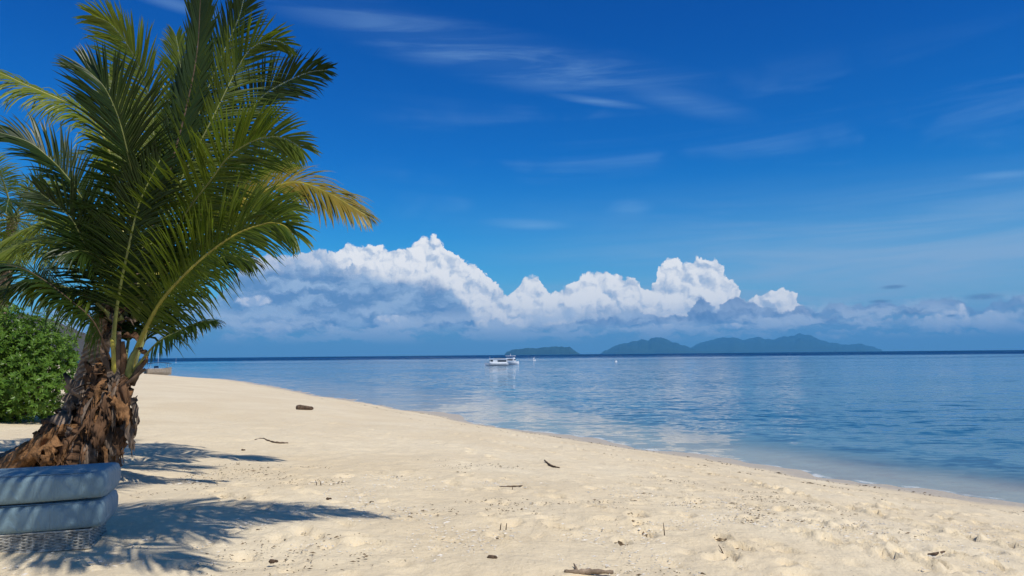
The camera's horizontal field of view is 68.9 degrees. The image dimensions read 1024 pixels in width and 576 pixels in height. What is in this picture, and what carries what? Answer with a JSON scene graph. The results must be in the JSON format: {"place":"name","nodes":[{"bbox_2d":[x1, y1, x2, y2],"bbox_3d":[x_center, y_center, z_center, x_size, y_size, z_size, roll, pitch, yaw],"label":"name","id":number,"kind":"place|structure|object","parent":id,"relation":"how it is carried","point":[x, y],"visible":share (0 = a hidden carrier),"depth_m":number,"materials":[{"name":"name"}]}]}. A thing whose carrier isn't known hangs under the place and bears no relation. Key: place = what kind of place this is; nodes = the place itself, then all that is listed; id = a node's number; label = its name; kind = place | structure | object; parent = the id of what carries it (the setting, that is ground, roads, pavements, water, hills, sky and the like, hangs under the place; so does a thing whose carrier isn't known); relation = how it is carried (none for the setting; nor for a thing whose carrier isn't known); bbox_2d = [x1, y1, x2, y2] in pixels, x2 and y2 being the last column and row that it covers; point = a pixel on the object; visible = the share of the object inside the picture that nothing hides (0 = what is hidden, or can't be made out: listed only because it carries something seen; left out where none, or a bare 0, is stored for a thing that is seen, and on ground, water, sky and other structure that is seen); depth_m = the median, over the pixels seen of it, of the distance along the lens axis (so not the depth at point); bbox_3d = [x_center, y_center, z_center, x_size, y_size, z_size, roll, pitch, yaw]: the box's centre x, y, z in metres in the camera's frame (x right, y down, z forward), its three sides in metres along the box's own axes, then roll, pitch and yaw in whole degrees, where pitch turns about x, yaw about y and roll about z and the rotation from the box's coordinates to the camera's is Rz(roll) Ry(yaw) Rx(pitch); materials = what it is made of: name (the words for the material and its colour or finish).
{"place":"outdoors","nodes":[
{"label":"outdoors","id":0,"kind":"place"},
{"bbox_2d":[6,314,85,360],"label":"headland","id":1,"kind":"structure","parent":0,"point":[81,342],"depth_m":1449.88,"materials":[{"name":"green plant"}]},
{"bbox_2d":[0,365,1023,575],"bbox_3d":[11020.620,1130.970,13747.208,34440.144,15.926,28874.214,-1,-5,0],"label":"beach","id":2,"kind":"structure","parent":0,"point":[185,423],"depth_m":10.16,"materials":[{"name":"beige sand"}]},
{"bbox_2d":[0,302,81,422],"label":"bush","id":3,"kind":"object","parent":2,"relation":"on","point":[31,388],"visible":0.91,"depth_m":19.85,"materials":[{"name":"green plant"}]},
{"bbox_2d":[0,521,106,552],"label":"sun lounger","id":4,"kind":"object","parent":2,"relation":"on","point":[62,540],"visible":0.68,"depth_m":6.55,"materials":[{"name":"wicker"}]},
{"bbox_2d":[0,489,117,534],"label":"mattress","id":5,"kind":"object","parent":4,"relation":"on","point":[56,515],"visible":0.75,"depth_m":6.55,"materials":[{"name":"fabric"}]},
{"bbox_2d":[0,462,120,504],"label":"mattress","id":6,"kind":"object","parent":5,"relation":"on","point":[46,484],"visible":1,"depth_m":6.60,"materials":[{"name":"fabric"}]},
{"bbox_2d":[0,149,108,324],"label":"palm tree","id":7,"kind":"object","parent":2,"relation":"on","point":[13,222],"visible":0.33,"depth_m":24.84,"materials":[{"name":"green plant"}]},
{"bbox_2d":[144,353,171,374],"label":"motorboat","id":8,"kind":"object","parent":2,"relation":"on","point":[156,370],"visible":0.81,"depth_m":137.32,"materials":[{"name":"metal"}]},
{"bbox_2d":[0,139,318,468],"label":"palm tree","id":9,"kind":"object","parent":2,"relation":"on","point":[100,423],"visible":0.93,"depth_m":10.34,"materials":[{"name":"green plant"}]},
{"bbox_2d":[0,0,380,456],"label":"palm tree","id":10,"kind":"object","parent":2,"relation":"on","point":[177,123],"visible":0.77,"depth_m":10.99,"materials":[{"name":"green plant"}]},
{"bbox_2d":[255,438,287,443],"bbox_3d":[-5.593,3.540,17.246,1.014,0.093,0.290,-4,-6,37],"label":"driftwood stick","id":11,"kind":"object","parent":2,"relation":"on","point":[273,441],"visible":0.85,"depth_m":17.04,"materials":[{"name":"wood"}]},
{"bbox_2d":[269,559,277,563],"bbox_3d":[-1.977,2.265,6.187,0.079,0.039,0.028,-1,-5,0],"label":"husk fragment","id":12,"kind":"object","parent":2,"relation":"on","point":[271,561],"visible":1,"depth_m":6.18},
{"bbox_2d":[296,405,313,409],"bbox_3d":[-8.975,5.185,32.374,0.794,0.271,0.203,4,-7,-43],"label":"log","id":13,"kind":"object","parent":2,"relation":"on","point":[301,407],"visible":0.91,"depth_m":32.27,"materials":[{"name":"brown wood"}]},
{"bbox_2d":[487,555,497,558],"bbox_3d":[-0.176,2.396,6.638,0.096,0.045,0.031,0,-5,-8],"label":"husk fragment","id":14,"kind":"object","parent":2,"relation":"on","point":[492,556],"visible":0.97,"depth_m":6.63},
{"bbox_2d":[499,485,522,486],"bbox_3d":[0.012,2.941,11.076,0.437,0.043,0.066,2,-6,-31],"label":"driftwood stick","id":15,"kind":"object","parent":2,"relation":"on","point":[511,486],"visible":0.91,"depth_m":11.05,"materials":[{"name":"wood"}]},
{"bbox_2d":[2,473,1023,575],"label":"coral fragments","id":16,"kind":"object","parent":2,"relation":"on","point":[440,555],"visible":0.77,"depth_m":8.19,"materials":[{"name":"beige stone"}]},
{"bbox_2d":[137,405,1023,575],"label":"leaf litter","id":17,"kind":"object","parent":2,"relation":"on","point":[621,544],"visible":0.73,"depth_m":9.82,"materials":[{"name":"brown plant"}]},
{"bbox_2d":[564,563,613,574],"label":"driftwood stick","id":18,"kind":"object","parent":2,"relation":"on","point":[588,571],"visible":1,"depth_m":6.40,"materials":[{"name":"brown wood"}]},
{"bbox_2d":[927,551,944,554],"bbox_3d":[4.500,2.803,7.900,0.389,0.047,0.030,3,-6,-37],"label":"driftwood stick","id":19,"kind":"object","parent":2,"relation":"on","point":[933,553],"visible":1,"depth_m":7.85,"materials":[{"name":"brown wood"}]},
{"bbox_2d":[0,0,1023,357],"label":"sky","id":20,"kind":"structure","parent":0,"point":[584,176],"materials":[{"name":"blue"}]},
{"bbox_2d":[505,346,578,354],"bbox_3d":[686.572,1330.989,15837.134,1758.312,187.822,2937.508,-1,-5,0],"label":"island","id":21,"kind":"structure","parent":0,"point":[547,350],"depth_m":15256.98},
{"bbox_2d":[78,350,1023,475],"bbox_3d":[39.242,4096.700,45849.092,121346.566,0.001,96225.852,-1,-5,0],"label":"sea","id":22,"kind":"structure","parent":0,"point":[961,409],"depth_m":59.53,"materials":[{"name":"liquid"}]},
{"bbox_2d":[485,358,508,365],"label":"motor boat","id":23,"kind":"object","parent":22,"relation":"on","point":[498,362],"visible":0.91,"depth_m":220.64,"materials":[{"name":"white paint"}]},
{"bbox_2d":[506,353,518,363],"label":"motor boat","id":24,"kind":"object","parent":22,"relation":"on","point":[512,359],"visible":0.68,"depth_m":246.53,"materials":[{"name":"white paint"}]},
{"bbox_2d":[601,337,708,353],"bbox_3d":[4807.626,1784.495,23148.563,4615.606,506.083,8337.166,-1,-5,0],"label":"hills","id":25,"kind":"structure","parent":0,"point":[655,345],"depth_m":20911.65,"materials":[{"name":"blue"}]},
{"bbox_2d":[691,333,881,352],"bbox_3d":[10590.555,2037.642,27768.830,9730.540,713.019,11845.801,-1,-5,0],"label":"hills","id":26,"kind":"structure","parent":0,"point":[799,342],"depth_m":24778.43,"materials":[{"name":"blue"}]}
]}

